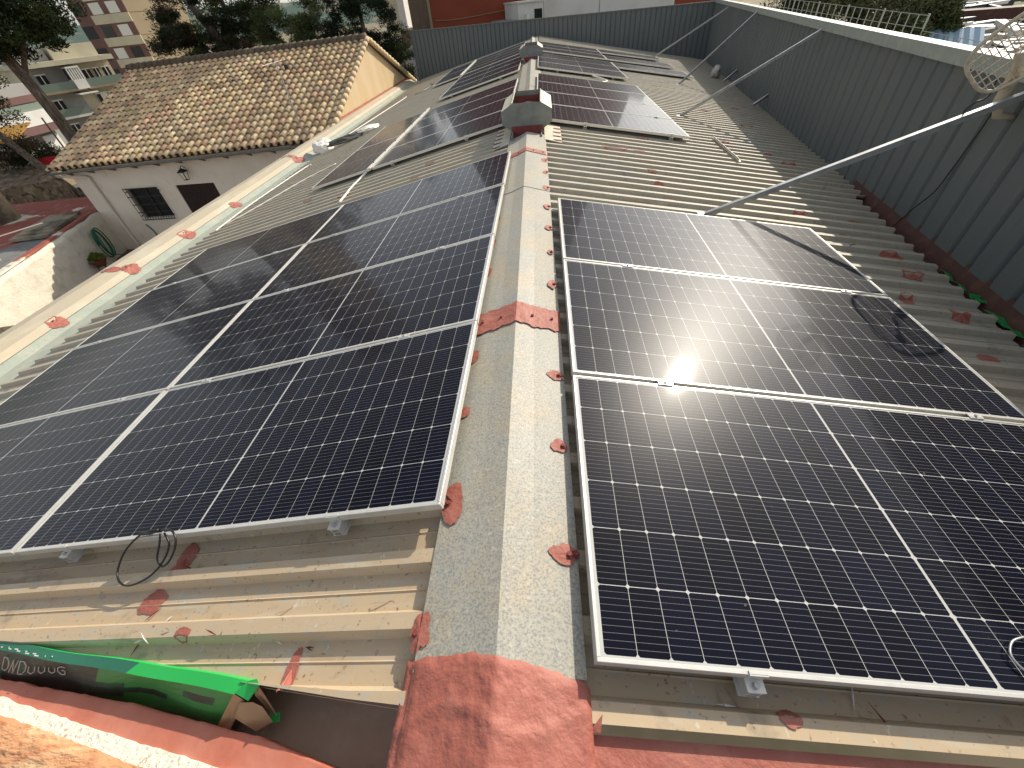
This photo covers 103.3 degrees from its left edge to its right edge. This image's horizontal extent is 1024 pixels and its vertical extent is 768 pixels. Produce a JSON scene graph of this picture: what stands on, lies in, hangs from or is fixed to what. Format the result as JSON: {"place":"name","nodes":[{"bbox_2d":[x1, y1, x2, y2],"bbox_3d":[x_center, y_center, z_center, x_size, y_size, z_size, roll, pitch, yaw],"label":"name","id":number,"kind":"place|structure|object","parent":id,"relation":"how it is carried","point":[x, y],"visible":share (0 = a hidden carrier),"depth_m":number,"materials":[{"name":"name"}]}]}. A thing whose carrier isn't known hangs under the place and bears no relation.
{"place":"outdoors","nodes":[
{"label":"outdoors","id":0,"kind":"place"},
{"bbox_2d":[0,193,21,224],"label":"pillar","id":1,"kind":"structure","parent":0,"point":[9,213],"depth_m":16.07,"materials":[{"name":"concrete"}]},
{"bbox_2d":[0,238,46,268],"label":"terrace screed","id":2,"kind":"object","parent":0,"point":[9,254],"visible":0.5,"depth_m":13.81,"materials":[{"name":"grey concrete"}]},
{"bbox_2d":[0,83,76,184],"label":"terraced building","id":3,"kind":"structure","parent":0,"point":[21,97],"depth_m":39.70,"materials":[{"name":"paint"}]},
{"bbox_2d":[41,133,65,152],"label":"garage door","id":4,"kind":"structure","parent":3,"relation":"in","point":[49,137],"depth_m":41.83,"materials":[{"name":"white metal"}]},
{"bbox_2d":[0,197,97,249],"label":"terrace","id":5,"kind":"structure","parent":0,"point":[31,213],"depth_m":16.80,"materials":[{"name":"red tile"}]},
{"bbox_2d":[9,211,80,241],"bbox_3d":[-17.267,-5.840,15.026,1.508,0.190,2.154,-14,44,-8],"label":"stone slab stack","id":6,"kind":"object","parent":5,"relation":"on","point":[51,225],"visible":0.93,"depth_m":14.69,"materials":[{"name":"stone"}]},
{"bbox_2d":[112,249,134,263],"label":"courtyard","id":7,"kind":"structure","parent":0,"point":[127,251],"depth_m":16.49,"materials":[{"name":"brown tile"}]},
{"bbox_2d":[0,211,126,332],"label":"boundary wall","id":8,"kind":"structure","parent":7,"relation":"on","point":[47,271],"depth_m":13.43,"materials":[{"name":"white paint"}]},
{"bbox_2d":[87,252,107,270],"bbox_3d":[-15.309,-4.521,15.045,0.660,0.773,0.660,-1,44,5],"label":"potted plant","id":9,"kind":"object","parent":7,"relation":"on","point":[99,260],"visible":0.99,"depth_m":14.90,"materials":[{"name":"green plant"}]},
{"bbox_2d":[45,32,416,248],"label":"tiled house","id":10,"kind":"structure","parent":7,"relation":"on","point":[217,124],"depth_m":15.02,"materials":[{"name":"tile"}]},
{"bbox_2d":[91,227,126,256],"bbox_3d":[-15.372,-5.599,15.789,0.457,1.297,1.442,10,46,16],"label":"garden hose","id":11,"kind":"object","parent":10,"relation":"attached to","point":[96,238],"visible":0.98,"depth_m":15.40,"materials":[{"name":"green"}]},
{"bbox_2d":[130,187,172,216],"bbox_3d":[-13.692,-6.968,15.498,1.260,1.070,0.060,-1,44,5],"label":"window","id":12,"kind":"structure","parent":10,"relation":"in","point":[146,189],"depth_m":15.50,"materials":[{"name":"black glass"}]},
{"bbox_2d":[176,183,220,212],"bbox_3d":[-11.519,-6.540,15.591,1.510,2.200,0.070,-1,44,5],"label":"door","id":13,"kind":"structure","parent":10,"relation":"in","point":[196,196],"depth_m":15.07,"materials":[{"name":"brown wood"}]},
{"bbox_2d":[0,0,298,35],"label":"sky","id":14,"kind":"structure","parent":0,"point":[281,1],"materials":[{"name":"white"}]},
{"bbox_2d":[0,0,387,65],"bbox_3d":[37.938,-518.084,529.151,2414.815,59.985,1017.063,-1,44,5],"label":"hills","id":15,"kind":"structure","parent":0,"point":[79,36],"depth_m":741.60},
{"bbox_2d":[367,108,429,169],"bbox_3d":[-2.192,-5.161,8.304,0.055,0.036,4.880,-1,44,5],"label":"cable tray","id":16,"kind":"object","parent":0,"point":[393,143],"visible":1,"depth_m":7.76,"materials":[{"name":"beige"}]},
{"bbox_2d":[0,35,1023,767],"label":"warehouse","id":17,"kind":"structure","parent":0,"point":[468,645],"depth_m":1.59,"materials":[{"name":"metal"}]},
{"bbox_2d":[57,544,87,562],"bbox_3d":[-2.100,0.765,1.958,0.060,0.086,0.155,-10,42,14],"label":"mounting clamp","id":18,"kind":"object","parent":17,"relation":"attached to","point":[69,555],"visible":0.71,"depth_m":1.92,"materials":[{"name":"metal"}]},
{"bbox_2d":[0,390,165,556],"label":"solar panel","id":19,"kind":"object","parent":17,"relation":"on","point":[48,464],"visible":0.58,"depth_m":2.57,"materials":[{"name":"glass"}]},
{"bbox_2d":[0,300,250,426],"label":"solar panel","id":20,"kind":"object","parent":17,"relation":"on","point":[152,360],"visible":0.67,"depth_m":3.41,"materials":[{"name":"glass"}]},
{"bbox_2d":[0,642,279,730],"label":"cardboard box","id":21,"kind":"object","parent":17,"relation":"on","point":[207,696],"visible":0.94,"depth_m":1.44,"materials":[{"name":"green"}]},
{"bbox_2d":[0,678,338,767],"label":"parapet","id":22,"kind":"structure","parent":17,"relation":"on","point":[43,727],"depth_m":1.33,"materials":[{"name":"orange paint"}]},
{"bbox_2d":[75,244,305,348],"bbox_3d":[-3.396,-0.947,4.341,2.279,0.037,1.134,-10,42,14],"label":"solar panel","id":23,"kind":"object","parent":17,"relation":"on","point":[251,280],"visible":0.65,"depth_m":4.26,"materials":[{"name":"glass"}]},
{"bbox_2d":[14,321,477,554],"bbox_3d":[-1.314,0.248,2.135,2.279,0.035,1.134,-10,42,14],"label":"solar panel","id":24,"kind":"object","parent":17,"relation":"on","point":[371,430],"visible":1,"depth_m":1.98,"materials":[{"name":"glass"}]},
{"bbox_2d":[116,529,169,586],"bbox_3d":[-1.589,0.744,1.740,0.256,0.124,0.207,-1,44,5],"label":"cable","id":25,"kind":"object","parent":24,"relation":"hanging from","point":[151,574],"visible":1,"depth_m":1.73,"materials":[{"name":"black plastic"}]},
{"bbox_2d":[156,529,176,566],"bbox_3d":[-1.473,0.696,1.729,0.108,0.089,0.138,-1,44,5],"label":"cable","id":26,"kind":"object","parent":24,"relation":"on","point":[174,548],"visible":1,"depth_m":1.72,"materials":[{"name":"black plastic"}]},
{"bbox_2d":[152,205,342,289],"bbox_3d":[-3.332,-1.743,5.175,2.279,0.036,1.134,-10,42,13],"label":"solar panel","id":27,"kind":"object","parent":17,"relation":"on","point":[292,234],"visible":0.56,"depth_m":5.11,"materials":[{"name":"glass"}]},
{"bbox_2d":[215,164,310,230],"bbox_3d":[-5.010,-3.943,8.344,0.194,0.086,3.689,1,44,8],"label":"conduit","id":28,"kind":"object","parent":17,"relation":"on","point":[260,197],"visible":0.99,"depth_m":8.19,"materials":[{"name":"beige plastic"}]},
{"bbox_2d":[224,163,335,224],"bbox_3d":[-4.453,-3.756,7.896,0.167,0.297,2.646,20,49,25],"label":"conduit","id":29,"kind":"object","parent":17,"relation":"on","point":[277,195],"visible":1,"depth_m":7.80,"materials":[{"name":"beige metal"}]},
{"bbox_2d":[312,138,333,153],"bbox_3d":[-5.072,-6.396,10.845,0.554,0.273,0.750,-13,44,-7],"label":"sack","id":30,"kind":"object","parent":17,"relation":"on","point":[320,145],"visible":0.85,"depth_m":10.67,"materials":[{"name":"white plastic"}]},
{"bbox_2d":[170,234,494,388],"bbox_3d":[-1.257,-0.547,2.970,2.279,0.038,1.134,-10,42,14],"label":"solar panel","id":31,"kind":"object","parent":17,"relation":"on","point":[444,287],"visible":0.88,"depth_m":2.86,"materials":[{"name":"glass"}]},
{"bbox_2d":[325,513,351,535],"bbox_3d":[-0.679,0.508,1.611,0.060,0.086,0.155,-10,42,14],"label":"mounting clamp","id":32,"kind":"object","parent":17,"relation":"attached to","point":[337,526],"visible":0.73,"depth_m":1.57,"materials":[{"name":"metal"}]},
{"bbox_2d":[327,132,363,146],"bbox_3d":[-4.394,-6.455,10.668,0.213,0.147,1.313,23,50,27],"label":"wrapped bundle","id":33,"kind":"object","parent":17,"relation":"on","point":[346,138],"visible":0.99,"depth_m":10.61,"materials":[{"name":"grey plastic"}]},
{"bbox_2d":[311,135,403,189],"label":"solar panel","id":34,"kind":"object","parent":17,"relation":"on","point":[358,162],"visible":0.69,"depth_m":7.36,"materials":[{"name":"glass"}]},
{"bbox_2d":[255,184,504,298],"bbox_3d":[-1.196,-1.342,3.803,2.279,0.037,1.134,-10,42,14],"label":"solar panel","id":35,"kind":"object","parent":17,"relation":"on","point":[469,217],"visible":0.84,"depth_m":3.71,"materials":[{"name":"glass"}]},
{"bbox_2d":[357,112,423,150],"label":"solar panel","id":36,"kind":"object","parent":17,"relation":"on","point":[393,130],"visible":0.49,"depth_m":9.13,"materials":[{"name":"glass"}]},
{"bbox_2d":[308,151,510,242],"bbox_3d":[-1.135,-2.142,4.634,2.279,0.037,1.134,-10,42,14],"label":"solar panel","id":37,"kind":"object","parent":17,"relation":"on","point":[480,175],"visible":0.88,"depth_m":4.55,"materials":[{"name":"glass"}]},
{"bbox_2d":[372,110,502,169],"bbox_3d":[-1.160,-4.099,6.759,2.279,0.035,1.134,-10,42,14],"label":"solar panel","id":38,"kind":"object","parent":17,"relation":"on","point":[492,121],"visible":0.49,"depth_m":6.64,"materials":[{"name":"glass"}]},
{"bbox_2d":[391,98,505,148],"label":"solar panel","id":39,"kind":"object","parent":17,"relation":"on","point":[462,118],"visible":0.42,"depth_m":7.56,"materials":[{"name":"glass"}]},
{"bbox_2d":[433,69,464,86],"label":"solar panel","id":40,"kind":"object","parent":17,"relation":"on","point":[455,75],"visible":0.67,"depth_m":15.28,"materials":[{"name":"glass"}]},
{"bbox_2d":[407,86,515,132],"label":"solar panel","id":41,"kind":"object","parent":17,"relation":"on","point":[469,106],"visible":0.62,"depth_m":8.39,"materials":[{"name":"glass"}]},
{"bbox_2d":[420,78,517,119],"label":"solar panel","id":42,"kind":"object","parent":17,"relation":"on","point":[474,97],"visible":0.84,"depth_m":9.22,"materials":[{"name":"glass"}]},
{"bbox_2d":[439,64,519,99],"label":"solar panel","id":43,"kind":"object","parent":17,"relation":"on","point":[492,77],"visible":1,"depth_m":11.12,"materials":[{"name":"glass"}]},
{"bbox_2d":[446,60,521,91],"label":"solar panel","id":44,"kind":"object","parent":17,"relation":"on","point":[508,66],"visible":0.86,"depth_m":12.09,"materials":[{"name":"glass"}]},
{"bbox_2d":[453,57,521,84],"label":"solar panel","id":45,"kind":"object","parent":17,"relation":"on","point":[488,70],"visible":0.56,"depth_m":12.93,"materials":[{"name":"glass"}]},
{"bbox_2d":[458,54,519,79],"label":"solar panel","id":46,"kind":"object","parent":17,"relation":"on","point":[491,65],"visible":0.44,"depth_m":13.77,"materials":[{"name":"glass"}]},
{"bbox_2d":[462,51,518,74],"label":"solar panel","id":47,"kind":"object","parent":17,"relation":"on","point":[491,62],"visible":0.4,"depth_m":14.71,"materials":[{"name":"glass"}]},
{"bbox_2d":[466,48,519,70],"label":"solar panel","id":48,"kind":"object","parent":17,"relation":"on","point":[492,59],"visible":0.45,"depth_m":15.61,"materials":[{"name":"glass"}]},
{"bbox_2d":[492,88,562,150],"bbox_3d":[0.217,-3.769,5.713,0.955,0.438,1.570,-1,44,5],"label":"ridge ventilator","id":49,"kind":"object","parent":17,"relation":"on","point":[523,112],"visible":0.92,"depth_m":5.51,"materials":[{"name":"metal"}]},
{"bbox_2d":[519,41,542,65],"bbox_3d":[0.578,-9.907,12.155,0.953,0.458,1.680,-1,44,5],"label":"ridge ventilator","id":50,"kind":"object","parent":17,"relation":"on","point":[528,51],"visible":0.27,"depth_m":11.88,"materials":[{"name":"metal"}]},
{"bbox_2d":[410,1,714,80],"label":"cladding wall","id":51,"kind":"structure","parent":17,"relation":"attached to","point":[657,29],"depth_m":18.52,"materials":[{"name":"grey metal"}]},
{"bbox_2d":[538,41,598,51],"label":"solar panel","id":52,"kind":"object","parent":17,"relation":"on","point":[569,46],"visible":0.54,"depth_m":15.27,"materials":[{"name":"glass"}]},
{"bbox_2d":[542,44,601,54],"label":"solar panel","id":53,"kind":"object","parent":17,"relation":"on","point":[572,49],"visible":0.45,"depth_m":14.43,"materials":[{"name":"glass"}]},
{"bbox_2d":[543,47,606,59],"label":"solar panel","id":54,"kind":"object","parent":17,"relation":"on","point":[572,53],"visible":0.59,"depth_m":13.43,"materials":[{"name":"glass"}]},
{"bbox_2d":[539,53,613,65],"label":"solar panel","id":55,"kind":"object","parent":17,"relation":"on","point":[576,59],"visible":0.54,"depth_m":12.18,"materials":[{"name":"glass"}]},
{"bbox_2d":[538,56,620,71],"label":"solar panel","id":56,"kind":"object","parent":17,"relation":"on","point":[577,63],"visible":0.89,"depth_m":11.31,"materials":[{"name":"glass"}]},
{"bbox_2d":[537,61,627,79],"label":"solar panel","id":57,"kind":"object","parent":17,"relation":"on","point":[580,70],"visible":1,"depth_m":10.36,"materials":[{"name":"glass"}]},
{"bbox_2d":[537,73,645,94],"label":"solar panel","id":58,"kind":"object","parent":17,"relation":"on","point":[588,83],"visible":0.84,"depth_m":8.77,"materials":[{"name":"glass"}]},
{"bbox_2d":[537,81,656,105],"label":"solar panel","id":59,"kind":"object","parent":17,"relation":"on","point":[593,92],"visible":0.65,"depth_m":7.94,"materials":[{"name":"glass"}]},
{"bbox_2d":[545,91,671,119],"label":"solar panel","id":60,"kind":"object","parent":17,"relation":"on","point":[606,105],"visible":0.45,"depth_m":7.10,"materials":[{"name":"glass"}]},
{"bbox_2d":[551,104,689,138],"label":"solar panel","id":61,"kind":"object","parent":17,"relation":"on","point":[615,120],"visible":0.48,"depth_m":6.19,"materials":[{"name":"glass"}]},
{"bbox_2d":[597,49,659,60],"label":"solar panel","id":62,"kind":"object","parent":17,"relation":"on","point":[627,54],"visible":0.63,"depth_m":15.14,"materials":[{"name":"glass"}]},
{"bbox_2d":[603,55,674,68],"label":"solar panel","id":63,"kind":"object","parent":17,"relation":"on","point":[640,62],"visible":0.91,"depth_m":13.50,"materials":[{"name":"glass"}]},
{"bbox_2d":[611,62,691,77],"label":"solar panel","id":64,"kind":"object","parent":17,"relation":"on","point":[650,70],"visible":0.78,"depth_m":12.08,"materials":[{"name":"glass"}]},
{"bbox_2d":[653,6,728,56],"bbox_3d":[6.394,-12.800,14.847,2.571,1.354,0.096,4,44,11],"label":"wall strut","id":65,"kind":"object","parent":17,"relation":"on","point":[691,31],"depth_m":14.75,"materials":[{"name":"metal"}]},
{"bbox_2d":[678,11,757,84],"bbox_3d":[5.360,-8.778,10.626,2.027,1.336,0.112,-13,44,-7],"label":"wall strut","id":66,"kind":"object","parent":17,"relation":"on","point":[718,47],"depth_m":10.62,"materials":[{"name":"metal"}]},
{"bbox_2d":[557,198,887,296],"bbox_3d":[1.507,-1.113,3.200,2.279,0.035,1.134,6,44,-2],"label":"solar panel","id":67,"kind":"object","parent":17,"relation":"on","point":[661,240],"visible":0.84,"depth_m":3.10,"materials":[{"name":"glass"}]},
{"bbox_2d":[676,28,822,116],"bbox_3d":[4.051,-5.355,7.028,2.089,1.134,0.088,2,44,8],"label":"wall strut","id":68,"kind":"object","parent":17,"relation":"on","point":[754,70],"depth_m":6.96,"materials":[{"name":"metal"}]},
{"bbox_2d":[732,670,768,697],"bbox_3d":[0.663,0.783,1.149,0.060,0.086,0.155,6,44,-2],"label":"mounting clamp","id":69,"kind":"object","parent":17,"relation":"attached to","point":[751,684],"visible":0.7,"depth_m":1.10,"materials":[{"name":"metal"}]},
{"bbox_2d":[563,259,1023,422],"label":"solar panel","id":70,"kind":"object","parent":17,"relation":"on","point":[704,332],"visible":0.97,"depth_m":2.24,"materials":[{"name":"glass"}]},
{"bbox_2d":[572,375,1023,701],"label":"solar panel","id":71,"kind":"object","parent":17,"relation":"on","point":[732,534],"visible":1,"depth_m":1.40,"materials":[{"name":"glass"}]},
{"bbox_2d":[1008,636,1023,670],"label":"cable","id":72,"kind":"object","parent":71,"relation":"on","point":[1012,641],"visible":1,"depth_m":1.19,"materials":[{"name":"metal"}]},
{"bbox_2d":[697,91,1023,215],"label":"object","id":73,"kind":"object","parent":17,"relation":"on","point":[975,113],"depth_m":3.31,"materials":[{"name":"metal"}]},
{"bbox_2d":[704,0,1023,314],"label":"cladding wall","id":74,"kind":"structure","parent":17,"relation":"attached to","point":[835,90],"depth_m":4.36,"materials":[{"name":"grey metal"}]},
{"bbox_2d":[891,112,991,226],"bbox_3d":[3.906,-1.932,3.761,0.095,1.188,0.468,-1,44,5],"label":"cable","id":75,"kind":"object","parent":74,"relation":"hanging from","point":[950,170],"visible":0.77,"depth_m":3.60,"materials":[{"name":"black plastic"}]},
{"bbox_2d":[963,12,1023,120],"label":"dish antenna","id":76,"kind":"object","parent":74,"relation":"attached to","point":[1010,82],"visible":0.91,"depth_m":2.95,"materials":[{"name":"beige"}]},
{"bbox_2d":[983,309,1023,337],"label":"plastic scrap","id":77,"kind":"object","parent":17,"relation":"on","point":[1001,321],"visible":0.96,"depth_m":2.92,"materials":[{"name":"green plastic"}]},
{"bbox_2d":[0,22,1023,767],"bbox_3d":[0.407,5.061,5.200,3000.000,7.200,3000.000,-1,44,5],"label":"ground","id":78,"kind":"structure","parent":0,"point":[808,746],"depth_m":4.14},
{"bbox_2d":[0,122,30,143],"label":"awning","id":79,"kind":"object","parent":78,"relation":"on","point":[17,126],"visible":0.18,"depth_m":27.18,"materials":[{"name":"fabric"}]},
{"bbox_2d":[0,153,77,204],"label":"stone wall","id":80,"kind":"structure","parent":78,"relation":"on","point":[30,184],"depth_m":19.90,"materials":[{"name":"stone"}]},
{"bbox_2d":[0,73,86,197],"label":"pine tree","id":81,"kind":"object","parent":78,"relation":"on","point":[22,150],"visible":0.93,"depth_m":19.89,"materials":[{"name":"green plant"}]},
{"bbox_2d":[0,0,87,141],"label":"pine tree","id":82,"kind":"object","parent":78,"relation":"on","point":[39,22],"visible":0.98,"depth_m":15.57,"materials":[{"name":"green plant"}]},
{"bbox_2d":[0,42,121,139],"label":"apartment building","id":83,"kind":"structure","parent":78,"relation":"on","point":[77,82],"depth_m":59.45,"materials":[{"name":"grey"}]},
{"bbox_2d":[60,65,84,79],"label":"window","id":84,"kind":"structure","parent":83,"relation":"in","point":[72,72],"depth_m":58.54,"materials":[{"name":"white glass"}]},
{"bbox_2d":[65,0,199,75],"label":"apartment tower","id":85,"kind":"structure","parent":78,"relation":"on","point":[118,30],"depth_m":72.24,"materials":[{"name":"brick"}]},
{"bbox_2d":[87,2,103,14],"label":"window","id":86,"kind":"structure","parent":85,"relation":"in","point":[95,8],"depth_m":69.81,"materials":[{"name":"white"}]},
{"bbox_2d":[104,0,120,12],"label":"window","id":87,"kind":"structure","parent":85,"relation":"in","point":[112,6],"depth_m":69.59,"materials":[{"name":"white"}]},
{"bbox_2d":[117,24,132,35],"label":"window","id":88,"kind":"structure","parent":85,"relation":"in","point":[125,30],"depth_m":71.66,"materials":[{"name":"white"}]},
{"bbox_2d":[143,0,282,58],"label":"pine tree","id":89,"kind":"object","parent":78,"relation":"on","point":[172,33],"visible":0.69,"depth_m":24.84,"materials":[{"name":"green plant"}]},
{"bbox_2d":[242,0,334,46],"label":"pine tree","id":90,"kind":"object","parent":78,"relation":"on","point":[305,26],"visible":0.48,"depth_m":25.04,"materials":[{"name":"green plant"}]},
{"bbox_2d":[316,0,410,65],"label":"pine tree","id":91,"kind":"object","parent":78,"relation":"on","point":[350,9],"visible":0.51,"depth_m":25.29,"materials":[{"name":"green plant"}]},
{"bbox_2d":[385,0,411,64],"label":"distant house","id":92,"kind":"structure","parent":78,"relation":"on","point":[401,8],"depth_m":50.19,"materials":[{"name":"white"}]},
{"bbox_2d":[392,41,418,79],"bbox_3d":[-6.420,-17.608,27.798,1.799,9.056,2.594,-11,44,-5],"label":"shrub","id":93,"kind":"object","parent":78,"relation":"on","point":[406,57],"visible":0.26,"depth_m":25.05,"materials":[{"name":"green plant"}]},
{"bbox_2d":[400,27,412,45],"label":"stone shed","id":94,"kind":"structure","parent":78,"relation":"on","point":[407,37],"depth_m":34.11,"materials":[{"name":"stone"}]},
{"bbox_2d":[408,0,524,29],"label":"red building","id":95,"kind":"structure","parent":78,"relation":"on","point":[427,14],"depth_m":26.63,"materials":[{"name":"red paint"}]},
{"bbox_2d":[492,0,543,22],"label":"white annex","id":96,"kind":"object","parent":78,"relation":"on","point":[525,9],"visible":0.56,"depth_m":24.57,"materials":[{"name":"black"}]},
{"bbox_2d":[543,0,674,16],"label":"white building","id":97,"kind":"structure","parent":78,"relation":"on","point":[552,8],"depth_m":28.39,"materials":[{"name":"white paint"}]},
{"bbox_2d":[732,0,1023,53],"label":"scrapyard","id":98,"kind":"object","parent":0,"point":[755,2],"depth_m":41.85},
{"bbox_2d":[775,0,830,18],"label":"shrub","id":99,"kind":"object","parent":98,"relation":"on","point":[795,6],"visible":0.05,"depth_m":17.94,"materials":[{"name":"green plant"}]},
{"bbox_2d":[806,0,880,22],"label":"shrub","id":100,"kind":"object","parent":98,"relation":"on","point":[831,9],"visible":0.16,"depth_m":16.01,"materials":[{"name":"green plant"}]},
{"bbox_2d":[832,0,932,28],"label":"shrub","id":101,"kind":"object","parent":98,"relation":"on","point":[864,4],"visible":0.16,"depth_m":14.32,"materials":[{"name":"green plant"}]},
{"bbox_2d":[771,0,1022,51],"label":"fence","id":102,"kind":"object","parent":98,"relation":"on","point":[923,27],"visible":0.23,"depth_m":10.55,"materials":[{"name":"silver metal"}]},
{"bbox_2d":[863,0,967,36],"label":"shrub","id":103,"kind":"object","parent":98,"relation":"on","point":[945,14],"visible":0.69,"depth_m":12.42,"materials":[{"name":"green plant"}]},
{"bbox_2d":[925,26,984,46],"bbox_3d":[13.567,-10.530,12.471,1.540,0.600,1.100,20,49,25],"label":"corrugated sheet","id":104,"kind":"object","parent":98,"relation":"on","point":[976,34],"visible":0.47,"depth_m":12.44,"materials":[{"name":"blue"}]},
{"bbox_2d":[958,5,1023,22],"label":"metal profile","id":105,"kind":"object","parent":98,"relation":"on","point":[999,12],"visible":0.33,"depth_m":16.06,"materials":[{"name":"brown metal"}]},
{"bbox_2d":[985,26,998,33],"bbox_3d":[14.762,-11.711,13.687,4.180,0.303,0.278,-8,43,-2],"label":"metal profile","id":106,"kind":"object","parent":98,"relation":"on","point":[991,29],"depth_m":13.59,"materials":[{"name":"white metal"}]},
{"bbox_2d":[993,19,1023,35],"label":"metal profile","id":107,"kind":"object","parent":106,"relation":"on","point":[998,23],"visible":0.69,"depth_m":12.94,"materials":[{"name":"white metal"}]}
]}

